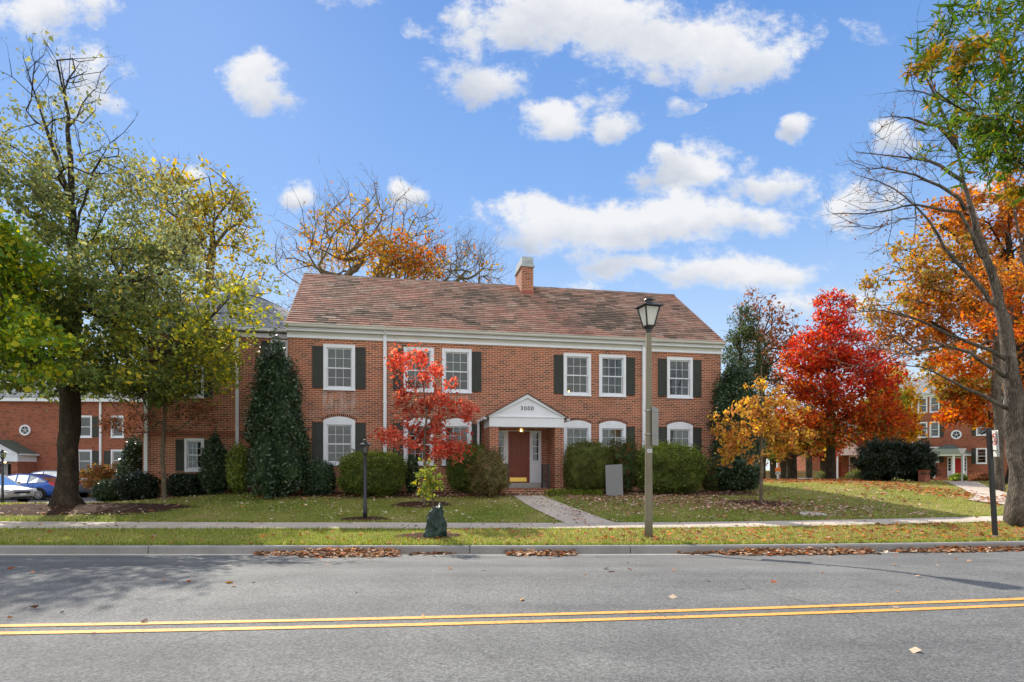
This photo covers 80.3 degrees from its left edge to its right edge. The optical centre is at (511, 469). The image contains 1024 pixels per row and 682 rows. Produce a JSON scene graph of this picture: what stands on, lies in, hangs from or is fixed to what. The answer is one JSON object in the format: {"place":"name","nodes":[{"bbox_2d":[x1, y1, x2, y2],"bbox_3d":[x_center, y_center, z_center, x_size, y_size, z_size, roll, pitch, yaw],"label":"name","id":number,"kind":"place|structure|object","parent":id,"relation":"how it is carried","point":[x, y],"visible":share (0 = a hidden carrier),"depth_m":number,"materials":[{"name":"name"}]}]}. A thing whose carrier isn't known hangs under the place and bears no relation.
{"place":"outdoors","nodes":[
{"label":"outdoors","id":0,"kind":"place"},
{"bbox_2d":[0,497,98,501],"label":"car park","id":1,"kind":"structure","parent":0,"point":[85,499],"depth_m":33.33,"materials":[{"name":"asphalt"}]},
{"bbox_2d":[0,474,36,501],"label":"parked car","id":2,"kind":"object","parent":1,"relation":"on","point":[14,490],"visible":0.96,"depth_m":30.15,"materials":[{"name":"silver metal"}]},
{"bbox_2d":[7,474,55,499],"bbox_3d":[-27.494,0.980,34.267,4.528,1.520,2.080,0,0,-2],"label":"parked car","id":3,"kind":"object","parent":1,"relation":"on","point":[43,484],"visible":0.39,"depth_m":33.52,"materials":[{"name":"blue paint"}]},
{"bbox_2d":[30,470,92,496],"bbox_3d":[-28.115,0.890,37.000,4.528,1.700,2.080,0,0,0],"label":"parked car","id":4,"kind":"object","parent":1,"relation":"on","point":[83,492],"visible":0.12,"depth_m":36.43,"materials":[{"name":"grey paint"}]},
{"bbox_2d":[0,516,1002,528],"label":"pavement","id":5,"kind":"structure","parent":0,"point":[97,525],"depth_m":15.05,"materials":[{"name":"concrete"}]},
{"bbox_2d":[15,496,990,527],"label":"fallen leaves","id":6,"kind":"object","parent":5,"relation":"on","point":[508,526],"visible":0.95,"depth_m":15.19,"materials":[{"name":"brown plant"}]},
{"bbox_2d":[0,551,1023,681],"bbox_3d":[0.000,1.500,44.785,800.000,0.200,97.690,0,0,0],"label":"road","id":7,"kind":"structure","parent":0,"point":[986,644],"depth_m":5.71,"materials":[{"name":"asphalt"}]},
{"bbox_2d":[7,553,970,652],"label":"fallen leaves","id":8,"kind":"object","parent":7,"relation":"on","point":[912,650],"visible":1,"depth_m":6.91,"materials":[{"name":"brown plant"}]},
{"bbox_2d":[0,549,1021,554],"bbox_3d":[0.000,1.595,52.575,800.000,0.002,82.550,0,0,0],"label":"gutter strip","id":9,"kind":"object","parent":7,"relation":"on","point":[424,554],"visible":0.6,"depth_m":11.42,"materials":[{"name":"concrete"}]},
{"bbox_2d":[0,604,1023,633],"bbox_3d":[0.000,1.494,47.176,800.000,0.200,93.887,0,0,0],"label":"road line paint","id":10,"kind":"object","parent":7,"relation":"on","point":[450,623],"visible":1,"depth_m":5.54,"materials":[{"name":"paint"}]},
{"bbox_2d":[0,598,1023,626],"bbox_3d":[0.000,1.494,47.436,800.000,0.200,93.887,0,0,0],"label":"road line paint","id":11,"kind":"object","parent":7,"relation":"on","point":[412,617],"visible":1,"depth_m":5.80,"materials":[{"name":"paint"}]},
{"bbox_2d":[252,545,1023,557],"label":"leaf drift","id":12,"kind":"object","parent":7,"relation":"on","point":[370,552],"visible":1,"depth_m":11.44,"materials":[{"name":"plant"}]},
{"bbox_2d":[0,470,1023,545],"bbox_3d":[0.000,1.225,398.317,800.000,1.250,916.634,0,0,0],"label":"ground","id":13,"kind":"structure","parent":0,"point":[348,500],"depth_m":17.23,"materials":[{"name":"plant"}]},
{"bbox_2d":[0,449,7,502],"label":"yard lamp","id":14,"kind":"object","parent":13,"relation":"on","point":[2,457],"visible":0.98,"depth_m":25.96,"materials":[{"name":"black metal"}]},
{"bbox_2d":[0,207,87,397],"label":"maple tree","id":15,"kind":"object","parent":13,"relation":"on","point":[24,331],"visible":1,"depth_m":14.84,"materials":[{"name":"green plant"}]},
{"bbox_2d":[0,365,142,496],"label":"brick house","id":16,"kind":"structure","parent":13,"relation":"on","point":[29,428],"depth_m":38.34,"materials":[{"name":"brick"}]},
{"bbox_2d":[79,459,118,488],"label":"japanese maple","id":17,"kind":"object","parent":13,"relation":"on","point":[99,473],"visible":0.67,"depth_m":25.06,"materials":[{"name":"brown plant"}]},
{"bbox_2d":[0,503,204,515],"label":"mulch bed","id":18,"kind":"object","parent":13,"relation":"on","point":[104,509],"visible":0.89,"depth_m":17.77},
{"bbox_2d":[0,28,294,506],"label":"shade tree","id":19,"kind":"object","parent":18,"relation":"on","point":[119,298],"visible":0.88,"depth_m":17.65,"materials":[{"name":"green plant"}]},
{"bbox_2d":[88,478,122,501],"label":"hedge shrub","id":20,"kind":"object","parent":13,"relation":"on","point":[102,490],"visible":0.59,"depth_m":23.55,"materials":[{"name":"green plant"}]},
{"bbox_2d":[112,428,142,478],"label":"evergreen shrub","id":21,"kind":"object","parent":13,"relation":"on","point":[132,456],"visible":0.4,"depth_m":24.09,"materials":[{"name":"green plant"}]},
{"bbox_2d":[92,394,230,499],"bbox_3d":[-11.681,-0.961,20.189,4.948,4.250,2.724,0,0,0],"label":"tree","id":22,"kind":"object","parent":13,"relation":"on","point":[111,424],"visible":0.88,"depth_m":20.16,"materials":[{"name":"beige plant"}]},
{"bbox_2d":[82,135,279,365],"bbox_3d":[-18.220,-7.950,33.074,11.637,19.730,7.510,0,0,0],"label":"autumn tree","id":23,"kind":"object","parent":13,"relation":"on","point":[207,197],"visible":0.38,"depth_m":32.33,"materials":[{"name":"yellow plant"}]},
{"bbox_2d":[155,491,262,499],"bbox_3d":[-10.997,1.016,22.100,8.995,0.498,1.993,0,0,0],"label":"planting bed","id":24,"kind":"object","parent":13,"relation":"on","point":[219,494],"visible":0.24,"depth_m":21.38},
{"bbox_2d":[113,468,160,501],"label":"hedge shrub","id":25,"kind":"object","parent":24,"relation":"on","point":[139,485],"visible":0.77,"depth_m":21.45,"materials":[{"name":"green plant"}]},
{"bbox_2d":[159,471,206,496],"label":"hedge shrub","id":26,"kind":"object","parent":24,"relation":"on","point":[182,484],"visible":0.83,"depth_m":21.16,"materials":[{"name":"green plant"}]},
{"bbox_2d":[196,426,229,494],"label":"evergreen shrub","id":27,"kind":"object","parent":24,"relation":"on","point":[213,477],"visible":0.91,"depth_m":21.08,"materials":[{"name":"green plant"}]},
{"bbox_2d":[225,439,251,492],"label":"round shrub","id":28,"kind":"object","parent":24,"relation":"on","point":[235,459],"visible":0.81,"depth_m":20.86,"materials":[{"name":"green plant"}]},
{"bbox_2d":[141,282,288,498],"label":"brick house","id":29,"kind":"structure","parent":13,"relation":"on","point":[183,452],"depth_m":22.27,"materials":[{"name":"brick"}]},
{"bbox_2d":[184,438,203,471],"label":"window","id":30,"kind":"structure","parent":29,"relation":"in","point":[189,443],"depth_m":22.10,"materials":[{"name":"white paint"}]},
{"bbox_2d":[238,328,314,498],"bbox_3d":[-7.894,-1.586,20.383,2.348,6.325,2.608,0,0,0],"label":"holly bush","id":31,"kind":"object","parent":13,"relation":"on","point":[276,434],"visible":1,"depth_m":19.68,"materials":[{"name":"green plant"}]},
{"bbox_2d":[0,492,553,515],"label":"fallen leaves","id":32,"kind":"object","parent":13,"relation":"on","point":[506,494],"visible":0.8,"depth_m":20.01,"materials":[{"name":"brown plant"}]},
{"bbox_2d":[1,490,563,521],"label":"fallen leaves","id":33,"kind":"object","parent":13,"relation":"on","point":[76,511],"visible":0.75,"depth_m":18.52,"materials":[{"name":"brown plant"}]},
{"bbox_2d":[337,517,388,520],"bbox_3d":[-3.915,1.305,16.134,1.487,0.089,0.649,0,0,0],"label":"mulch bed","id":34,"kind":"object","parent":13,"relation":"on","point":[358,518],"visible":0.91,"depth_m":16.03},
{"bbox_2d":[359,439,370,517],"bbox_3d":[-3.899,0.297,16.100,0.297,2.239,0.297,0,0,-17],"label":"yard lamp","id":35,"kind":"object","parent":34,"relation":"on","point":[364,443],"visible":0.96,"depth_m":16.06,"materials":[{"name":"black metal"}]},
{"bbox_2d":[254,153,479,308],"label":"bare tree","id":36,"kind":"object","parent":13,"relation":"on","point":[362,258],"visible":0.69,"depth_m":46.45,"materials":[{"name":"beige plant"}]},
{"bbox_2d":[367,219,458,280],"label":"tree","id":37,"kind":"object","parent":13,"relation":"on","point":[416,262],"visible":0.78,"depth_m":43.62,"materials":[{"name":"orange plant"}]},
{"bbox_2d":[293,491,534,497],"bbox_3d":[-3.445,0.850,20.879,9.721,0.166,1.782,0,0,0],"label":"planting bed","id":38,"kind":"object","parent":13,"relation":"on","point":[407,494],"visible":0.36,"depth_m":20.51,"materials":[{"name":"soil"}]},
{"bbox_2d":[301,458,337,494],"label":"hedge shrub","id":39,"kind":"object","parent":38,"relation":"on","point":[320,475],"visible":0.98,"depth_m":20.32,"materials":[{"name":"green plant"}]},
{"bbox_2d":[330,448,411,498],"bbox_3d":[-4.649,0.162,20.397,2.677,1.850,1.924,0,0,0],"label":"round shrub","id":40,"kind":"object","parent":38,"relation":"on","point":[386,470],"visible":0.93,"depth_m":19.87,"materials":[{"name":"green plant"}]},
{"bbox_2d":[405,452,419,492],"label":"shrub","id":41,"kind":"object","parent":38,"relation":"on","point":[411,468],"visible":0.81,"depth_m":20.98,"materials":[{"name":"green plant"}]},
{"bbox_2d":[444,439,487,492],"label":"hedge shrub","id":42,"kind":"object","parent":38,"relation":"on","point":[457,474],"visible":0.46,"depth_m":20.78,"materials":[{"name":"green plant"}]},
{"bbox_2d":[390,501,450,507],"bbox_3d":[-2.737,1.065,18.557,2.053,0.158,1.447,0,0,0],"label":"mulch bed","id":43,"kind":"object","parent":13,"relation":"on","point":[412,504],"visible":0.84,"depth_m":18.40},
{"bbox_2d":[369,338,480,503],"bbox_3d":[-2.611,-1.416,18.635,3.514,5.266,2.182,0,0,0],"label":"tree","id":44,"kind":"object","parent":13,"relation":"on","point":[444,446],"visible":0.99,"depth_m":18.48,"materials":[{"name":"red plant"}]},
{"bbox_2d":[395,533,462,538],"bbox_3d":[-1.803,1.401,12.955,1.602,0.063,1.093,0,0,0],"label":"mulch bed","id":45,"kind":"object","parent":13,"relation":"on","point":[416,535],"visible":0.5,"depth_m":12.77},
{"bbox_2d":[410,457,445,508],"bbox_3d":[-1.773,0.625,12.731,0.756,1.892,0.645,0,0,0],"label":"sapling","id":46,"kind":"object","parent":45,"relation":"on","point":[434,484],"visible":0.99,"depth_m":12.66,"materials":[{"name":"green plant"}]},
{"bbox_2d":[423,503,446,536],"bbox_3d":[-1.619,1.054,12.746,0.504,0.731,0.410,0,0,-17],"label":"watering bag","id":47,"kind":"object","parent":45,"relation":"on","point":[436,524],"visible":0.98,"depth_m":12.63,"materials":[{"name":"green plastic"}]},
{"bbox_2d":[421,217,515,284],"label":"bare tree","id":48,"kind":"object","parent":13,"relation":"on","point":[467,251],"visible":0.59,"depth_m":49.76,"materials":[{"name":"beige plant"}]},
{"bbox_2d":[465,446,511,497],"bbox_3d":[-0.765,0.083,19.986,1.562,1.853,1.140,0,0,0],"label":"azalea bush","id":49,"kind":"object","parent":13,"relation":"on","point":[489,472],"visible":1,"depth_m":19.74,"materials":[{"name":"green plant"}]},
{"bbox_2d":[0,513,1002,522],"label":"grass","id":50,"kind":"structure","parent":13,"relation":"on","point":[488,521],"depth_m":15.80,"materials":[{"name":"plant"}]},
{"bbox_2d":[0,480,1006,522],"bbox_3d":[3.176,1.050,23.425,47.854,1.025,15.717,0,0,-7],"label":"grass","id":51,"kind":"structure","parent":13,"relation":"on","point":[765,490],"depth_m":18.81,"materials":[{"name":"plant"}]},
{"bbox_2d":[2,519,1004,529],"bbox_3d":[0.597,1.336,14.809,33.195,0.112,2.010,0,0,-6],"label":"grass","id":52,"kind":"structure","parent":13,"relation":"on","point":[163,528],"depth_m":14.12,"materials":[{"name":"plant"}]},
{"bbox_2d":[284,256,725,493],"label":"brick house","id":53,"kind":"structure","parent":13,"relation":"on","point":[543,375],"depth_m":22.76,"materials":[{"name":"brick"}]},
{"bbox_2d":[323,416,354,465],"bbox_3d":[-6.075,-1.005,21.357,1.104,1.730,0.195,0,0,-11],"label":"window","id":54,"kind":"structure","parent":53,"relation":"in","point":[332,423],"depth_m":21.31,"materials":[{"name":"white paint"}]},
{"bbox_2d":[323,344,355,390],"bbox_3d":[-6.075,-3.590,21.357,1.104,1.620,0.195,0,0,-11],"label":"window","id":55,"kind":"structure","parent":53,"relation":"in","point":[335,356],"depth_m":21.38,"materials":[{"name":"white paint"}]},
{"bbox_2d":[404,347,433,392],"bbox_3d":[-3.366,-3.590,21.889,1.104,1.620,0.220,0,0,-11],"label":"window","id":56,"kind":"structure","parent":53,"relation":"in","point":[430,352],"depth_m":21.91,"materials":[{"name":"white paint"}]},
{"bbox_2d":[404,418,433,465],"bbox_3d":[-3.364,-1.005,21.877,1.104,1.730,0.195,0,0,-11],"label":"window","id":57,"kind":"structure","parent":53,"relation":"in","point":[420,463],"depth_m":21.85,"materials":[{"name":"white paint"}]},
{"bbox_2d":[442,348,471,393],"bbox_3d":[-2.018,-3.590,22.135,1.104,1.620,0.195,0,0,-11],"label":"window","id":58,"kind":"structure","parent":53,"relation":"in","point":[461,362],"depth_m":22.17,"materials":[{"name":"white paint"}]},
{"bbox_2d":[442,418,471,465],"bbox_3d":[-2.021,-1.005,22.147,1.104,1.730,0.220,0,0,-11],"label":"window","id":59,"kind":"structure","parent":53,"relation":"in","point":[455,423],"depth_m":22.16,"materials":[{"name":"white paint"}]},
{"bbox_2d":[508,431,529,482],"bbox_3d":[0.261,-0.475,22.523,0.820,1.910,0.110,0,0,-11],"label":"door","id":60,"kind":"structure","parent":53,"relation":"in","point":[518,442],"depth_m":22.54,"materials":[{"name":"brown paint"}]},
{"bbox_2d":[563,353,591,396],"bbox_3d":[2.466,-3.590,22.971,1.104,1.620,0.150,0,0,-11],"label":"window","id":61,"kind":"structure","parent":53,"relation":"in","point":[565,355],"depth_m":22.97,"materials":[{"name":"white paint"}]},
{"bbox_2d":[564,420,590,453],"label":"window","id":62,"kind":"structure","parent":53,"relation":"in","point":[572,429],"depth_m":23.01,"materials":[{"name":"white paint"}]},
{"bbox_2d":[599,421,625,451],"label":"window","id":63,"kind":"structure","parent":53,"relation":"in","point":[611,429],"depth_m":23.28,"materials":[{"name":"white paint"}]},
{"bbox_2d":[599,354,626,396],"bbox_3d":[3.834,-3.590,23.271,1.104,1.620,0.223,0,0,-11],"label":"window","id":64,"kind":"structure","parent":53,"relation":"in","point":[621,359],"depth_m":23.27,"materials":[{"name":"white paint"}]},
{"bbox_2d":[667,422,692,447],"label":"window","id":65,"kind":"structure","parent":53,"relation":"in","point":[675,430],"depth_m":23.81,"materials":[{"name":"white paint"}]},
{"bbox_2d":[667,357,693,398],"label":"window","id":66,"kind":"structure","parent":53,"relation":"in","point":[671,361],"depth_m":23.79,"materials":[{"name":"white paint"}]},
{"bbox_2d":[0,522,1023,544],"bbox_3d":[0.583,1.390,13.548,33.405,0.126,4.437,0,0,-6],"label":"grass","id":67,"kind":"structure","parent":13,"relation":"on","point":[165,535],"depth_m":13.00,"materials":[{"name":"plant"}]},
{"bbox_2d":[0,541,1023,555],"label":"kerb","id":68,"kind":"structure","parent":13,"relation":"on","point":[252,549],"depth_m":11.52,"materials":[{"name":"concrete"}]},
{"bbox_2d":[0,521,1023,543],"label":"fallen leaves","id":69,"kind":"object","parent":13,"relation":"on","point":[839,534],"visible":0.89,"depth_m":13.27,"materials":[{"name":"brown plant"}]},
{"bbox_2d":[0,536,1023,544],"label":"grass","id":70,"kind":"structure","parent":13,"relation":"on","point":[468,543],"depth_m":11.72,"materials":[{"name":"plant"}]},
{"bbox_2d":[544,488,605,496],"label":"lily clump","id":71,"kind":"object","parent":13,"relation":"on","point":[557,492],"visible":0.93,"depth_m":20.46,"materials":[{"name":"green plant"}]},
{"bbox_2d":[605,464,622,495],"bbox_3d":[3.426,0.348,20.350,0.601,1.073,0.040,0,0,0],"label":"utility box","id":72,"kind":"object","parent":13,"relation":"on","point":[614,479],"visible":0.86,"depth_m":20.33,"materials":[{"name":"metal"}]},
{"bbox_2d":[634,298,663,537],"bbox_3d":[2.873,-1.046,12.750,0.446,5.134,0.446,0,0,-17],"label":"street lamp","id":73,"kind":"object","parent":13,"relation":"on","point":[648,311],"visible":0.98,"depth_m":12.69,"materials":[{"name":"metal"}]},
{"bbox_2d":[652,406,657,445],"bbox_3d":[3.028,-0.920,12.810,0.006,0.807,0.460,0,0,29],"label":"traffic sign","id":74,"kind":"object","parent":73,"relation":"attached to","point":[654,426],"visible":1,"depth_m":12.74,"materials":[{"name":"metal"}]},
{"bbox_2d":[604,490,758,495],"bbox_3d":[4.704,0.828,21.583,9.034,0.161,1.981,0,0,0],"label":"planting bed","id":75,"kind":"object","parent":13,"relation":"on","point":[734,493],"visible":0.41,"depth_m":21.20,"materials":[{"name":"soil"}]},
{"bbox_2d":[559,434,614,492],"bbox_3d":[2.657,-0.142,21.163,2.132,2.238,1.804,0,0,0],"label":"hedge shrub","id":76,"kind":"object","parent":75,"relation":"on","point":[585,464],"visible":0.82,"depth_m":20.61,"materials":[{"name":"green plant"}]},
{"bbox_2d":[607,433,640,492],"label":"nandina bush","id":77,"kind":"object","parent":75,"relation":"on","point":[623,453],"visible":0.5,"depth_m":21.05,"materials":[{"name":"green plant"}]},
{"bbox_2d":[630,438,711,493],"bbox_3d":[5.453,-0.033,21.138,3.134,2.168,2.035,0,0,0],"label":"round shrub","id":78,"kind":"object","parent":75,"relation":"on","point":[675,469],"visible":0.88,"depth_m":20.59,"materials":[{"name":"green plant"}]},
{"bbox_2d":[700,457,719,490],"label":"round shrub","id":79,"kind":"object","parent":75,"relation":"on","point":[710,481],"visible":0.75,"depth_m":21.91,"materials":[{"name":"green plant"}]},
{"bbox_2d":[706,346,773,470],"bbox_3d":[8.825,-1.579,23.638,2.502,6.342,2.459,0,0,0],"label":"holly bush","id":80,"kind":"object","parent":13,"relation":"on","point":[727,394],"visible":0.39,"depth_m":23.25,"materials":[{"name":"green plant"}]},
{"bbox_2d":[713,447,767,491],"bbox_3d":[8.205,0.017,22.363,2.368,1.790,2.018,0,0,0],"label":"holly bush","id":81,"kind":"object","parent":13,"relation":"on","point":[741,475],"visible":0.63,"depth_m":21.80,"materials":[{"name":"green plant"}]},
{"bbox_2d":[721,300,789,452],"bbox_3d":[14.276,-5.011,37.999,5.652,11.585,5.154,0,0,0],"label":"conifer tree","id":82,"kind":"object","parent":13,"relation":"on","point":[746,333],"visible":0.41,"depth_m":37.45,"materials":[{"name":"green plant"}]},
{"bbox_2d":[728,500,793,506],"bbox_3d":[7.920,1.065,19.210,2.260,0.164,1.504,0,0,0],"label":"mulch bed","id":83,"kind":"object","parent":13,"relation":"on","point":[752,501],"visible":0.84,"depth_m":19.10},
{"bbox_2d":[707,360,822,502],"bbox_3d":[7.882,-1.120,19.161,3.698,4.702,1.964,0,0,0],"label":"tree","id":84,"kind":"object","parent":13,"relation":"on","point":[785,441],"visible":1,"depth_m":19.00,"materials":[{"name":"orange plant"}]},
{"bbox_2d":[728,286,807,478],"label":"bare tree","id":85,"kind":"object","parent":13,"relation":"on","point":[775,339],"visible":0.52,"depth_m":45.49,"materials":[{"name":"brown plant"}]},
{"bbox_2d":[765,450,779,478],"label":"background tree","id":86,"kind":"object","parent":13,"relation":"on","point":[773,474],"visible":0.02,"depth_m":57.77,"materials":[{"name":"brown plant"}]},
{"bbox_2d":[560,487,987,521],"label":"fallen leaves","id":87,"kind":"object","parent":13,"relation":"on","point":[722,503],"visible":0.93,"depth_m":18.84,"materials":[{"name":"brown plant"}]},
{"bbox_2d":[766,441,808,478],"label":"background tree","id":88,"kind":"object","parent":13,"relation":"on","point":[783,464],"depth_m":51.77,"materials":[{"name":"brown plant"}]},
{"bbox_2d":[766,470,818,478],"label":"wooden fence","id":89,"kind":"object","parent":13,"relation":"on","point":[801,474],"visible":0.08,"depth_m":66.00,"materials":[{"name":"wood"}]},
{"bbox_2d":[763,409,825,478],"bbox_3d":[18.408,-1.629,40.125,5.555,4.944,4.128,0,0,0],"label":"background tree","id":90,"kind":"object","parent":13,"relation":"on","point":[791,469],"visible":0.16,"depth_m":39.71,"materials":[{"name":"brown plant"}]},
{"bbox_2d":[780,403,843,477],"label":"background tree","id":91,"kind":"object","parent":13,"relation":"on","point":[808,468],"visible":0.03,"depth_m":59.76,"materials":[{"name":"brown plant"}]},
{"bbox_2d":[777,423,867,478],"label":"brick house","id":92,"kind":"structure","parent":13,"relation":"on","point":[842,467],"depth_m":72.58,"materials":[{"name":"red brick"}]},
{"bbox_2d":[804,431,850,471],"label":"background tree","id":93,"kind":"object","parent":13,"relation":"on","point":[823,463],"visible":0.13,"depth_m":49.75,"materials":[{"name":"brown plant"}]},
{"bbox_2d":[766,287,924,478],"bbox_3d":[20.632,-5.425,37.897,10.388,12.414,5.632,0,0,0],"label":"red maple","id":94,"kind":"object","parent":13,"relation":"on","point":[833,400],"visible":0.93,"depth_m":37.18,"materials":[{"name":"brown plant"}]},
{"bbox_2d":[848,434,911,480],"bbox_3d":[18.823,-0.491,30.935,3.115,2.622,2.843,0,0,0],"label":"evergreen shrub","id":95,"kind":"object","parent":13,"relation":"on","point":[876,460],"visible":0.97,"depth_m":30.37,"materials":[{"name":"green plant"}]},
{"bbox_2d":[763,478,1006,505],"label":"fallen leaves","id":96,"kind":"object","parent":13,"relation":"on","point":[878,482],"visible":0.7,"depth_m":26.01,"materials":[{"name":"orange plant"}]},
{"bbox_2d":[849,357,928,444],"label":"autumn tree","id":97,"kind":"object","parent":13,"relation":"on","point":[908,393],"visible":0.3,"depth_m":43.24,"materials":[{"name":"brown plant"}]},
{"bbox_2d":[796,32,1023,527],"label":"street tree","id":98,"kind":"object","parent":13,"relation":"on","point":[1012,406],"visible":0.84,"depth_m":14.86,"materials":[{"name":"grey plant"}]},
{"bbox_2d":[899,436,941,481],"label":"evergreen shrub","id":99,"kind":"object","parent":13,"relation":"on","point":[922,456],"visible":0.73,"depth_m":29.88,"materials":[{"name":"green plant"}]},
{"bbox_2d":[918,470,930,481],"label":"brick pillar","id":100,"kind":"structure","parent":13,"relation":"on","point":[923,477],"depth_m":29.37,"materials":[{"name":"brick"}]},
{"bbox_2d":[840,166,1023,483],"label":"orange tree","id":101,"kind":"object","parent":13,"relation":"on","point":[971,404],"visible":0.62,"depth_m":28.61,"materials":[{"name":"brown plant"}]},
{"bbox_2d":[881,0,1023,211],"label":"willow oak","id":102,"kind":"object","parent":13,"relation":"on","point":[979,132],"visible":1,"depth_m":5.18,"materials":[{"name":"green plant"}]},
{"bbox_2d":[899,371,1007,480],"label":"brick house","id":103,"kind":"structure","parent":13,"relation":"on","point":[948,443],"depth_m":60.31,"materials":[{"name":"brick"}]},
{"bbox_2d":[928,242,1023,490],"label":"orange tree","id":104,"kind":"object","parent":13,"relation":"on","point":[945,358],"visible":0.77,"depth_m":24.85,"materials":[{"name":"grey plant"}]},
{"bbox_2d":[968,471,988,480],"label":"shrub","id":105,"kind":"object","parent":13,"relation":"on","point":[979,476],"visible":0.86,"depth_m":50.62,"materials":[{"name":"orange plant"}]},
{"bbox_2d":[986,428,999,537],"bbox_3d":[10.262,0.318,12.880,0.186,2.432,0.299,-3,0,0],"label":"parking sign","id":106,"kind":"object","parent":13,"relation":"on","point":[992,440],"visible":0.95,"depth_m":12.86,"materials":[{"name":"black metal"}]},
{"bbox_2d":[0,0,1023,469],"label":"sky","id":107,"kind":"structure","parent":0,"point":[687,150],"materials":[{"name":"blue"}]},
{"bbox_2d":[512,495,614,522],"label":"front path","id":108,"kind":"structure","parent":0,"point":[566,516],"depth_m":17.32,"materials":[{"name":"concrete"}]},
{"bbox_2d":[941,481,1006,503],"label":"side path","id":109,"kind":"structure","parent":0,"point":[980,488],"depth_m":24.72,"materials":[{"name":"concrete"}]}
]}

